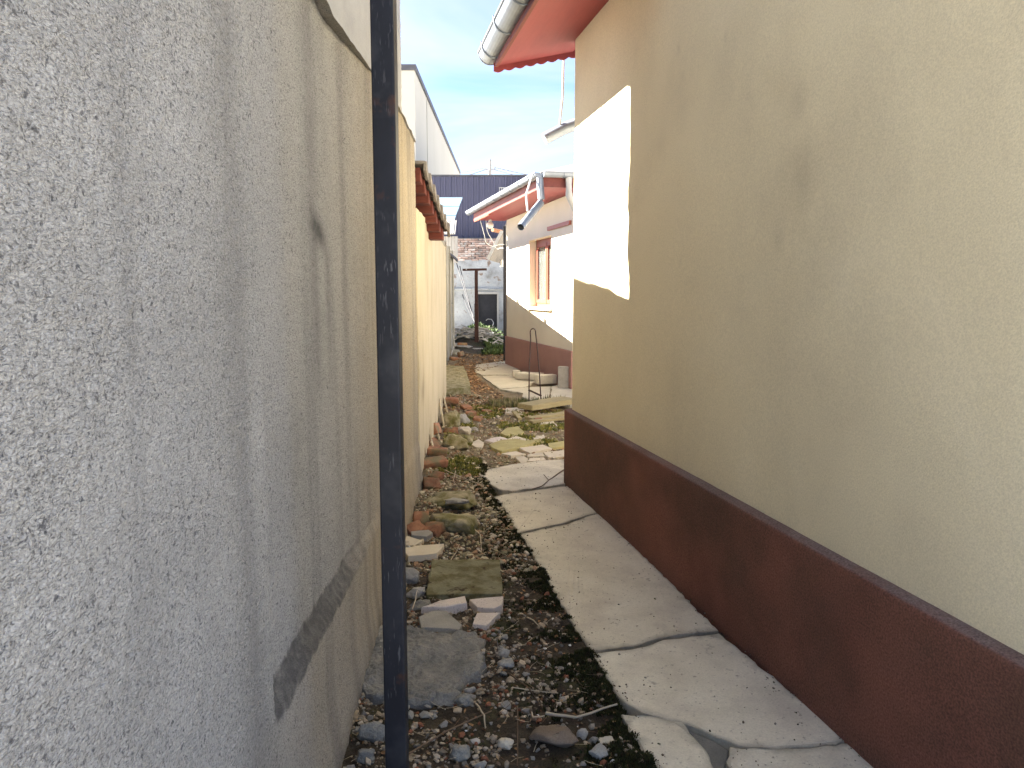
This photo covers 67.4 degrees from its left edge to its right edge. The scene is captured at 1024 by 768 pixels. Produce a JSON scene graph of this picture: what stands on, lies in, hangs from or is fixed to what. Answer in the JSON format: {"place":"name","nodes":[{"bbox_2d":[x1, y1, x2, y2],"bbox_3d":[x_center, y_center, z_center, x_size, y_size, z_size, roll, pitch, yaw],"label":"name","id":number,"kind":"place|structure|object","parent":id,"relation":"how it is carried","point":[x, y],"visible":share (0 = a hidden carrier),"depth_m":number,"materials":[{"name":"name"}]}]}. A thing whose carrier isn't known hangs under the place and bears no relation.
{"place":"outdoors","nodes":[
{"label":"outdoors","id":0,"kind":"place"},
{"bbox_2d":[400,0,574,174],"label":"sky","id":1,"kind":"structure","parent":0,"point":[483,113],"materials":[{"name":"blue"}]},
{"bbox_2d":[342,334,731,767],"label":"soil","id":2,"kind":"structure","parent":0,"point":[508,729],"depth_m":2.93,"materials":[{"name":"soil"}]},
{"bbox_2d":[357,721,384,742],"bbox_3d":[-0.473,1.188,2.611,0.110,0.086,0.050,-2,7,-14],"label":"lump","id":3,"kind":"object","parent":2,"relation":"on","point":[373,731],"visible":0.85,"depth_m":2.60,"materials":[{"name":"stone"}]},
{"bbox_2d":[370,0,408,767],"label":"black pole","id":4,"kind":"object","parent":2,"relation":"on","point":[384,64],"visible":1,"depth_m":1.94,"materials":[{"name":"metal"}]},
{"bbox_2d":[408,710,413,718],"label":"loose stone","id":5,"kind":"object","parent":2,"relation":"on","point":[410,714],"visible":0.81,"depth_m":2.73,"materials":[{"name":"grey stone"}]},
{"bbox_2d":[406,567,419,584],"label":"grey stone","id":6,"kind":"object","parent":2,"relation":"on","point":[412,575],"visible":0.66,"depth_m":3.98,"materials":[{"name":"stone"}]},
{"bbox_2d":[405,536,422,545],"bbox_3d":[-0.612,0.957,4.563,0.171,0.064,0.202,0,7,0],"label":"broken tile","id":7,"kind":"object","parent":2,"relation":"on","point":[414,541],"visible":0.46,"depth_m":4.55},
{"bbox_2d":[406,587,424,598],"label":"grey stone","id":8,"kind":"object","parent":2,"relation":"on","point":[420,592],"visible":0.88,"depth_m":3.82,"materials":[{"name":"stone"}]},
{"bbox_2d":[407,520,424,535],"bbox_3d":[-0.595,0.912,4.744,0.115,0.066,0.132,42,33,24],"label":"brick","id":9,"kind":"object","parent":2,"relation":"on","point":[417,525],"visible":0.44,"depth_m":4.73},
{"bbox_2d":[407,599,430,610],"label":"grey stone","id":10,"kind":"object","parent":2,"relation":"on","point":[419,604],"visible":0.73,"depth_m":3.69,"materials":[{"name":"stone"}]},
{"bbox_2d":[413,511,428,523],"bbox_3d":[-0.589,0.875,4.950,0.102,0.101,0.066,3,-33,-12],"label":"brick","id":11,"kind":"object","parent":2,"relation":"on","point":[422,517],"visible":0.56,"depth_m":4.93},
{"bbox_2d":[411,530,432,541],"bbox_3d":[-0.543,0.937,4.652,0.137,0.071,0.127,-2,7,-15],"label":"stone slab","id":12,"kind":"object","parent":2,"relation":"on","point":[426,535],"depth_m":4.63,"materials":[{"name":"stone"}]},
{"bbox_2d":[362,625,486,709],"bbox_3d":[-0.365,1.142,3.123,0.532,0.088,0.663,0,7,0],"label":"concrete crust","id":13,"kind":"object","parent":2,"relation":"on","point":[441,660],"visible":0.68,"depth_m":3.08},
{"bbox_2d":[419,711,430,717],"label":"loose stone","id":14,"kind":"object","parent":2,"relation":"on","point":[424,714],"visible":1,"depth_m":2.73,"materials":[{"name":"grey stone"}]},
{"bbox_2d":[406,544,443,561],"bbox_3d":[-0.496,0.981,4.402,0.277,0.079,0.193,-3,7,-21],"label":"stone slab","id":15,"kind":"object","parent":2,"relation":"on","point":[420,553],"depth_m":4.34,"materials":[{"name":"stone"}]},
{"bbox_2d":[422,477,440,489],"bbox_3d":[-0.613,0.769,5.846,0.132,0.066,0.115,7,33,-18],"label":"brick","id":16,"kind":"object","parent":2,"relation":"on","point":[429,483],"visible":0.83,"depth_m":5.82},
{"bbox_2d":[415,161,449,240],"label":"tiled shed","id":17,"kind":"structure","parent":2,"relation":"on","point":[429,206],"depth_m":6.33,"materials":[{"name":"red tile"}]},
{"bbox_2d":[422,521,446,537],"bbox_3d":[-0.493,0.907,4.763,0.132,0.066,0.115,-5,20,29],"label":"brick","id":18,"kind":"object","parent":2,"relation":"on","point":[437,528],"visible":0.76,"depth_m":4.74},
{"bbox_2d":[423,455,447,469],"bbox_3d":[-0.664,0.663,6.461,0.240,0.065,0.115,-6,26,-28],"label":"brick","id":19,"kind":"object","parent":2,"relation":"on","point":[437,461],"visible":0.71,"depth_m":6.43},
{"bbox_2d":[429,437,442,446],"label":"brick","id":20,"kind":"object","parent":2,"relation":"on","point":[436,443],"visible":0.38,"depth_m":7.20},
{"bbox_2d":[428,471,444,479],"bbox_3d":[-0.601,0.744,6.117,0.102,0.066,0.101,7,27,34],"label":"brick","id":21,"kind":"object","parent":2,"relation":"on","point":[438,474],"visible":0.6,"depth_m":6.10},
{"bbox_2d":[426,446,447,456],"bbox_3d":[-0.695,0.599,6.852,0.238,0.066,0.114,5,6,-3],"label":"brick","id":22,"kind":"object","parent":2,"relation":"on","point":[434,451],"visible":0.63,"depth_m":6.80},
{"bbox_2d":[434,422,441,434],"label":"brick","id":23,"kind":"object","parent":2,"relation":"on","point":[437,428],"visible":0.65,"depth_m":7.66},
{"bbox_2d":[418,611,461,633],"bbox_3d":[-0.326,1.105,3.498,0.213,0.071,0.218,0,7,0],"label":"concrete chunk","id":24,"kind":"object","parent":2,"relation":"on","point":[441,621],"visible":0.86,"depth_m":3.46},
{"bbox_2d":[439,720,447,727],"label":"loose stone","id":25,"kind":"object","parent":2,"relation":"on","point":[443,724],"visible":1,"depth_m":2.68,"materials":[{"name":"grey stone"}]},
{"bbox_2d":[421,596,467,613],"bbox_3d":[-0.320,1.082,3.686,0.252,0.072,0.095,-3,7,-27],"label":"stone","id":26,"kind":"object","parent":2,"relation":"on","point":[454,605],"visible":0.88,"depth_m":3.66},
{"bbox_2d":[431,689,461,706],"bbox_3d":[-0.243,1.165,2.849,0.124,0.052,0.074,0,4,0],"label":"grey lump","id":27,"kind":"object","parent":2,"relation":"on","point":[445,697],"visible":0.77,"depth_m":2.83,"materials":[{"name":"stone"}]},
{"bbox_2d":[424,490,477,509],"bbox_3d":[-0.467,0.836,5.429,0.447,0.126,0.287,-5,6,1],"label":"mossy rock","id":28,"kind":"object","parent":2,"relation":"on","point":[438,498],"visible":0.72,"depth_m":5.38,"materials":[{"name":"stone"}]},
{"bbox_2d":[445,497,468,504],"bbox_3d":[-0.376,0.804,5.256,0.171,0.050,0.123,2,1,0],"label":"concrete chunk","id":29,"kind":"object","parent":28,"relation":"on","point":[453,500],"visible":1,"depth_m":5.22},
{"bbox_2d":[442,411,459,426],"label":"standing stone","id":30,"kind":"object","parent":2,"relation":"on","point":[451,418],"visible":0.7,"depth_m":8.59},
{"bbox_2d":[443,397,458,403],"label":"brick","id":31,"kind":"object","parent":2,"relation":"on","point":[452,400],"visible":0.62,"depth_m":10.01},
{"bbox_2d":[443,426,462,433],"bbox_3d":[-0.613,0.505,8.145,0.241,0.139,0.106,0,2,0],"label":"brick","id":32,"kind":"object","parent":2,"relation":"on","point":[452,430],"visible":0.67,"depth_m":8.11,"materials":[{"name":"red brick"}]},
{"bbox_2d":[430,513,477,534],"bbox_3d":[-0.375,0.897,4.897,0.321,0.152,0.228,0,6,0],"label":"mossy rock","id":33,"kind":"object","parent":2,"relation":"on","point":[465,523],"visible":0.79,"depth_m":4.82,"materials":[{"name":"stone"}]},
{"bbox_2d":[442,434,468,450],"bbox_3d":[-0.539,0.574,7.385,0.260,0.201,0.199,5,5,-1],"label":"mossy boulder","id":34,"kind":"object","parent":2,"relation":"on","point":[458,442],"visible":0.79,"depth_m":7.31,"materials":[{"name":"stone"}]},
{"bbox_2d":[446,365,470,395],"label":"stone slab","id":35,"kind":"structure","parent":2,"relation":"on","point":[457,381],"depth_m":12.06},
{"bbox_2d":[449,743,470,761],"bbox_3d":[-0.166,1.205,2.505,0.075,0.066,0.056,-5,8,-36],"label":"pale lump","id":36,"kind":"object","parent":2,"relation":"on","point":[460,753],"visible":0.95,"depth_m":2.48,"materials":[{"name":"stone"}]},
{"bbox_2d":[454,693,473,706],"bbox_3d":[-0.176,1.165,2.822,0.072,0.054,0.055,-5,5,1],"label":"grey lump","id":37,"kind":"object","parent":2,"relation":"on","point":[465,699],"visible":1,"depth_m":2.81,"materials":[{"name":"stone"}]},
{"bbox_2d":[455,343,472,347],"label":"pale boulder","id":38,"kind":"object","parent":2,"relation":"on","point":[462,346],"visible":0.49,"depth_m":20.46,"materials":[{"name":"stone"}]},
{"bbox_2d":[426,559,502,600],"bbox_3d":[-0.248,1.041,4.042,0.409,0.074,0.505,0,7,0],"label":"mossy slab","id":39,"kind":"object","parent":2,"relation":"on","point":[468,579],"depth_m":3.99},
{"bbox_2d":[460,414,469,423],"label":"round stone","id":40,"kind":"object","parent":2,"relation":"on","point":[464,418],"visible":0.48,"depth_m":8.88,"materials":[{"name":"stone"}]},
{"bbox_2d":[458,426,471,434],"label":"pale rock","id":41,"kind":"object","parent":2,"relation":"on","point":[465,430],"visible":0.66,"depth_m":8.24,"materials":[{"name":"stone"}]},
{"bbox_2d":[458,434,473,442],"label":"tan rock","id":42,"kind":"object","parent":2,"relation":"on","point":[469,438],"visible":0.52,"depth_m":7.72,"materials":[{"name":"stone"}]},
{"bbox_2d":[460,404,471,409],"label":"brick","id":43,"kind":"object","parent":2,"relation":"on","point":[464,406],"visible":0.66,"depth_m":9.94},
{"bbox_2d":[463,686,475,693],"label":"grey stone","id":44,"kind":"object","parent":2,"relation":"on","point":[470,690],"visible":0.9,"depth_m":2.91,"materials":[{"name":"stone"}]},
{"bbox_2d":[465,411,476,415],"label":"brick","id":45,"kind":"object","parent":2,"relation":"on","point":[471,413],"visible":0.7,"depth_m":9.51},
{"bbox_2d":[462,268,486,341],"bbox_3d":[-1.017,-2.030,21.046,0.661,2.256,0.110,0,7,0],"label":"clothes post","id":46,"kind":"object","parent":2,"relation":"on","point":[476,317],"visible":0.84,"depth_m":20.98,"materials":[{"name":"metal"}]},
{"bbox_2d":[471,439,483,448],"bbox_3d":[-0.352,0.619,7.699,0.143,0.066,0.400,0,7,0],"label":"tile shard","id":47,"kind":"object","parent":2,"relation":"on","point":[478,444],"visible":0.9,"depth_m":7.65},
{"bbox_2d":[342,466,613,767],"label":"straw","id":48,"kind":"object","parent":2,"relation":"on","point":[491,663],"visible":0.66,"depth_m":3.06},
{"bbox_2d":[473,415,482,420],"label":"brick","id":49,"kind":"object","parent":2,"relation":"on","point":[477,418],"visible":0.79,"depth_m":9.13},
{"bbox_2d":[454,238,502,335],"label":"old plastered house","id":50,"kind":"structure","parent":2,"relation":"on","point":[473,253],"depth_m":27.71,"materials":[{"name":"paint"}]},
{"bbox_2d":[478,294,496,327],"bbox_3d":[-0.890,-2.500,27.898,0.700,1.500,0.040,0,7,0],"label":"door","id":51,"kind":"structure","parent":50,"relation":"in","point":[487,303],"depth_m":27.85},
{"bbox_2d":[431,175,526,237],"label":"metal clad hall","id":52,"kind":"structure","parent":2,"relation":"on","point":[473,190],"depth_m":27.87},
{"bbox_2d":[457,322,502,354],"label":"weeds","id":53,"kind":"object","parent":2,"relation":"on","point":[493,349],"visible":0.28,"depth_m":20.68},
{"bbox_2d":[474,760,486,767],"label":"loose stone","id":54,"kind":"object","parent":2,"relation":"on","point":[481,764],"visible":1,"depth_m":2.46,"materials":[{"name":"stone"}]},
{"bbox_2d":[475,703,485,728],"bbox_3d":[-0.107,1.175,2.725,0.017,0.018,0.147,-2,7,-16],"label":"twig","id":55,"kind":"object","parent":2,"relation":"on","point":[477,705],"visible":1,"depth_m":2.72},
{"bbox_2d":[405,393,563,573],"bbox_3d":[0.071,0.566,7.866,1.979,0.116,7.522,0,7,0],"label":"rubble","id":56,"kind":"object","parent":2,"relation":"on","point":[475,554],"visible":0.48,"depth_m":5.29,"materials":[{"name":"gravel"}]},
{"bbox_2d":[469,596,503,613],"bbox_3d":[-0.126,1.081,3.708,0.172,0.065,0.154,0,7,0],"label":"stone","id":57,"kind":"object","parent":2,"relation":"on","point":[489,605],"visible":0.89,"depth_m":3.68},
{"bbox_2d":[473,613,499,630],"bbox_3d":[-0.129,1.103,3.534,0.111,0.061,0.159,2,7,18],"label":"terrazzo tile","id":58,"kind":"object","parent":2,"relation":"on","point":[484,621],"visible":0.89,"depth_m":3.51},
{"bbox_2d":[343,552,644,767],"bbox_3d":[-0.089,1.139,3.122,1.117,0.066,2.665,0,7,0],"label":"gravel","id":59,"kind":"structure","parent":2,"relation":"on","point":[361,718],"depth_m":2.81,"materials":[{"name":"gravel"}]},
{"bbox_2d":[357,748,374,763],"bbox_3d":[-0.474,1.207,2.491,0.058,0.055,0.041,5,3,-1],"label":"grey lump","id":60,"kind":"object","parent":59,"relation":"on","point":[363,754],"visible":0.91,"depth_m":2.48,"materials":[{"name":"stone"}]},
{"bbox_2d":[409,710,491,753],"bbox_3d":[-0.209,1.184,2.623,0.355,0.015,0.020,-6,9,-42],"label":"twig","id":61,"kind":"object","parent":59,"relation":"on","point":[420,746],"visible":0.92,"depth_m":2.61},
{"bbox_2d":[507,672,542,707],"bbox_3d":[0.053,1.156,2.918,0.019,0.014,0.292,-3,7,-26],"label":"twig","id":62,"kind":"object","parent":59,"relation":"on","point":[518,680],"visible":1,"depth_m":2.93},
{"bbox_2d":[484,437,506,443],"bbox_3d":[-0.169,0.595,7.894,0.210,0.068,0.331,6,9,40],"label":"broken tile","id":63,"kind":"object","parent":2,"relation":"on","point":[493,440],"visible":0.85,"depth_m":7.86,"materials":[{"name":"white stone"}]},
{"bbox_2d":[486,222,506,335],"bbox_3d":[-0.173,-2.430,19.440,0.569,3.322,2.510,1,7,7],"label":"lean to","id":64,"kind":"object","parent":2,"relation":"on","point":[495,255],"visible":0.33,"depth_m":18.73,"materials":[{"name":"grey tile"}]},
{"bbox_2d":[433,403,563,475],"bbox_3d":[0.125,0.494,8.414,1.888,0.112,4.261,0,7,0],"label":"yellow moss","id":65,"kind":"object","parent":2,"relation":"on","point":[458,459],"visible":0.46,"depth_m":8.47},
{"bbox_2d":[350,408,647,767],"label":"leaf litter","id":66,"kind":"object","parent":2,"relation":"on","point":[484,729],"visible":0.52,"depth_m":3.07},
{"bbox_2d":[443,352,560,413],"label":"dead leaves","id":67,"kind":"object","parent":2,"relation":"on","point":[481,384],"visible":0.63,"depth_m":12.50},
{"bbox_2d":[497,641,509,657],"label":"grey stone","id":68,"kind":"object","parent":2,"relation":"on","point":[504,652],"visible":0.98,"depth_m":3.19,"materials":[{"name":"stone"}]},
{"bbox_2d":[503,226,505,360],"bbox_3d":[-0.165,-2.005,17.183,0.060,3.000,0.060,0,7,0],"label":"dark post","id":69,"kind":"object","parent":2,"relation":"on","point":[504,281],"visible":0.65,"depth_m":17.14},
{"bbox_2d":[497,738,513,749],"bbox_3d":[-0.021,1.205,2.570,0.056,0.038,0.037,2,7,0],"label":"pale lump","id":70,"kind":"object","parent":2,"relation":"on","point":[506,743],"visible":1,"depth_m":2.56,"materials":[{"name":"stone"}]},
{"bbox_2d":[500,700,510,708],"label":"loose stone","id":71,"kind":"object","parent":2,"relation":"on","point":[506,703],"visible":1,"depth_m":2.79,"materials":[{"name":"stone"}]},
{"bbox_2d":[497,658,513,667],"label":"grey stone","id":72,"kind":"object","parent":2,"relation":"on","point":[507,662],"visible":1,"depth_m":3.10,"materials":[{"name":"stone"}]},
{"bbox_2d":[489,439,534,453],"bbox_3d":[-0.054,0.624,7.585,0.491,0.092,0.463,-6,9,-40],"label":"mossy slab","id":73,"kind":"object","parent":2,"relation":"on","point":[504,446],"depth_m":7.53,"materials":[{"name":"yellow stone"}]},
{"bbox_2d":[500,426,523,437],"bbox_3d":[0.010,0.548,8.283,0.239,0.090,0.620,1,7,12],"label":"mossy slab","id":74,"kind":"object","parent":2,"relation":"on","point":[516,430],"depth_m":8.29,"materials":[{"name":"yellow stone"}]},
{"bbox_2d":[501,451,525,458],"bbox_3d":[0.028,0.678,7.204,0.173,0.060,0.206,7,9,45],"label":"broken tile","id":75,"kind":"object","parent":2,"relation":"on","point":[511,455],"visible":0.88,"depth_m":7.17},
{"bbox_2d":[505,407,523,414],"bbox_3d":[0.034,0.369,9.837,0.252,0.067,0.568,0,7,0],"label":"tile shard","id":76,"kind":"object","parent":2,"relation":"on","point":[509,412],"visible":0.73,"depth_m":9.84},
{"bbox_2d":[512,411,521,419],"bbox_3d":[0.062,0.386,9.423,0.057,0.037,0.518,-1,8,-8],"label":"board","id":77,"kind":"object","parent":2,"relation":"on","point":[516,415],"visible":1,"depth_m":9.39,"materials":[{"name":"brown wood"}]},
{"bbox_2d":[517,705,517,765],"bbox_3d":[0.018,1.194,2.622,0.008,0.009,0.350,0,7,0],"label":"twig","id":78,"kind":"object","parent":2,"relation":"on","point":[517,735],"visible":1,"depth_m":2.60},
{"bbox_2d":[515,456,527,462],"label":"broken tile","id":79,"kind":"object","parent":2,"relation":"on","point":[521,459],"visible":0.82,"depth_m":6.95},
{"bbox_2d":[486,394,569,408],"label":"grass","id":80,"kind":"structure","parent":2,"relation":"on","point":[506,402],"depth_m":10.39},
{"bbox_2d":[528,328,541,400],"bbox_3d":[0.315,-0.214,10.471,0.195,1.099,0.027,0,7,0],"label":"iron hairpin","id":81,"kind":"object","parent":2,"relation":"on","point":[529,391],"visible":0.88,"depth_m":10.47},
{"bbox_2d":[519,445,551,453],"bbox_3d":[0.233,0.650,7.399,0.339,0.074,0.214,-5,8,-37],"label":"broken tile","id":82,"kind":"object","parent":2,"relation":"on","point":[535,449],"visible":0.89,"depth_m":7.37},
{"bbox_2d":[527,452,544,457],"bbox_3d":[0.226,0.682,7.168,0.172,0.062,0.149,0,7,0],"label":"broken tile","id":83,"kind":"object","parent":2,"relation":"on","point":[536,455],"visible":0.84,"depth_m":7.12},
{"bbox_2d":[527,457,545,461],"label":"broken tile","id":84,"kind":"object","parent":2,"relation":"on","point":[534,459],"visible":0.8,"depth_m":6.95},
{"bbox_2d":[517,396,571,410],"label":"stone slab","id":85,"kind":"structure","parent":2,"relation":"on","point":[540,404],"depth_m":9.82,"materials":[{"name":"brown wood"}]},
{"bbox_2d":[525,411,563,419],"bbox_3d":[0.455,0.388,9.342,0.672,0.041,0.135,-6,9,-39],"label":"board","id":86,"kind":"object","parent":2,"relation":"on","point":[556,414],"visible":0.66,"depth_m":9.27,"materials":[{"name":"brown wood"}]},
{"bbox_2d":[528,416,563,423],"bbox_3d":[0.452,0.421,9.079,0.579,0.036,0.106,-5,8,-34],"label":"board","id":87,"kind":"object","parent":2,"relation":"on","point":[533,421],"visible":0.77,"depth_m":9.00,"materials":[{"name":"brown wood"}]},
{"bbox_2d":[447,463,659,767],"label":"moss","id":88,"kind":"object","parent":2,"relation":"on","point":[593,680],"visible":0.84,"depth_m":3.04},
{"bbox_2d":[543,450,563,459],"bbox_3d":[0.400,0.677,7.198,0.215,0.072,0.421,0,7,0],"label":"broken tile","id":89,"kind":"object","parent":2,"relation":"on","point":[556,454],"visible":0.69,"depth_m":7.14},
{"bbox_2d":[529,724,577,747],"bbox_3d":[0.139,1.195,2.589,0.155,0.071,0.096,5,9,39],"label":"brown rock","id":90,"kind":"object","parent":2,"relation":"on","point":[560,736],"visible":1,"depth_m":2.57,"materials":[{"name":"stone"}]},
{"bbox_2d":[548,441,563,449],"bbox_3d":[0.440,0.626,7.619,0.175,0.067,0.342,0,7,0],"label":"broken tile","id":91,"kind":"object","parent":2,"relation":"on","point":[557,445],"visible":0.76,"depth_m":7.55,"materials":[{"name":"yellow stone"}]},
{"bbox_2d":[545,703,617,718],"bbox_3d":[0.253,1.161,2.722,0.275,0.022,0.044,-2,7,-15],"label":"twig","id":92,"kind":"object","parent":2,"relation":"on","point":[572,716],"visible":1,"depth_m":2.70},
{"bbox_2d":[576,728,587,739],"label":"pale stone","id":93,"kind":"object","parent":2,"relation":"on","point":[582,733],"visible":0.95,"depth_m":2.63,"materials":[{"name":"stone"}]},
{"bbox_2d":[587,736,598,744],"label":"pale stone","id":94,"kind":"object","parent":2,"relation":"on","point":[593,739],"visible":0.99,"depth_m":2.59,"materials":[{"name":"stone"}]},
{"bbox_2d":[589,743,607,759],"bbox_3d":[0.281,1.202,2.511,0.065,0.037,0.051,-4,10,1],"label":"pale stone","id":95,"kind":"object","parent":2,"relation":"on","point":[599,751],"visible":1,"depth_m":2.50,"materials":[{"name":"stone"}]},
{"bbox_2d":[599,736,612,743],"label":"pale stone","id":96,"kind":"object","parent":2,"relation":"on","point":[605,739],"visible":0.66,"depth_m":2.57,"materials":[{"name":"stone"}]},
{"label":"leaning rod","id":97,"kind":"object","parent":2,"relation":"on","visible":0},
{"bbox_2d":[456,263,473,319],"bbox_3d":[-1.599,-3.181,26.108,0.032,2.173,2.738,-2,7,-17],"label":"leaning rod","id":98,"kind":"object","parent":97,"relation":"on","point":[464,290],"visible":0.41,"depth_m":26.13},
{"bbox_2d":[459,266,473,317],"bbox_3d":[-1.560,-3.189,26.258,0.032,1.769,2.588,-2,7,-14],"label":"leaning rod","id":99,"kind":"object","parent":98,"relation":"on","point":[466,291],"visible":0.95,"depth_m":26.25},
{"bbox_2d":[475,361,872,767],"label":"concrete path","id":100,"kind":"structure","parent":0,"point":[665,710],"depth_m":3.21,"materials":[{"name":"concrete"}]},
{"bbox_2d":[515,372,543,379],"bbox_3d":[0.310,-0.141,13.424,0.420,0.110,0.300,4,8,31],"label":"concrete block","id":101,"kind":"object","parent":100,"relation":"on","point":[522,375],"depth_m":13.32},
{"bbox_2d":[535,374,556,383],"bbox_3d":[0.560,-0.083,12.796,0.340,0.150,0.160,-2,7,-20],"label":"concrete block","id":102,"kind":"object","parent":100,"relation":"on","point":[548,378],"depth_m":12.73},
{"bbox_2d":[558,366,568,387],"bbox_3d":[0.830,-0.088,12.273,0.180,0.390,0.120,1,7,11],"label":"upright slab","id":103,"kind":"object","parent":100,"relation":"on","point":[563,376],"depth_m":12.21,"materials":[{"name":"grey concrete"}]},
{"bbox_2d":[485,462,866,767],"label":"grit","id":104,"kind":"object","parent":100,"relation":"on","point":[657,628],"visible":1,"depth_m":3.16,"materials":[{"name":"gravel"}]},
{"label":"ground","id":105,"kind":"structure","parent":0,"visible":0},
{"bbox_2d":[0,0,422,767],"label":"grey house","id":106,"kind":"structure","parent":105,"relation":"on","point":[190,550],"depth_m":1.26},
{"bbox_2d":[401,64,460,174],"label":"pale block building","id":107,"kind":"structure","parent":105,"relation":"on","point":[432,147],"depth_m":32.12,"materials":[{"name":"paint"}]},
{"bbox_2d":[415,208,447,471],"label":"boundary wall","id":108,"kind":"structure","parent":105,"relation":"on","point":[431,303],"depth_m":7.07,"materials":[{"name":"paint"}]},
{"bbox_2d":[442,240,453,364],"bbox_3d":[-1.365,-1.520,14.974,0.110,2.650,9.246,0,7,-2],"label":"concrete fence","id":109,"kind":"object","parent":105,"relation":"on","point":[449,303],"visible":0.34,"depth_m":17.59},
{"bbox_2d":[439,197,462,348],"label":"tin roof shed","id":110,"kind":"structure","parent":105,"relation":"on","point":[451,205],"depth_m":21.41,"materials":[{"name":"metal"}]},
{"bbox_2d":[484,159,495,174],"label":"utility pole","id":111,"kind":"object","parent":105,"relation":"on","point":[489,169],"visible":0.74,"depth_m":58.43,"materials":[{"name":"concrete"}]},
{"bbox_2d":[465,164,573,388],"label":"cream house","id":112,"kind":"structure","parent":105,"relation":"on","point":[535,210],"depth_m":13.54,"materials":[{"name":"white paint"}]},
{"bbox_2d":[486,219,493,228],"bbox_3d":[-0.460,-3.345,16.081,0.150,0.189,0.150,0,7,0],"label":"eave lamp","id":113,"kind":"object","parent":112,"relation":"hanging from","point":[490,225],"visible":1,"depth_m":16.04,"materials":[{"name":"white metal"}]},
{"bbox_2d":[536,237,550,306],"bbox_3d":[0.662,-2.003,13.848,0.103,1.230,1.480,-2,7,-13],"label":"window","id":114,"kind":"structure","parent":112,"relation":"in","point":[543,247],"depth_m":14.09,"materials":[{"name":"brown glass"}]},
{"bbox_2d":[477,0,1023,767],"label":"cream house","id":115,"kind":"structure","parent":105,"relation":"on","point":[795,438],"depth_m":2.71,"materials":[{"name":"beige paint"}]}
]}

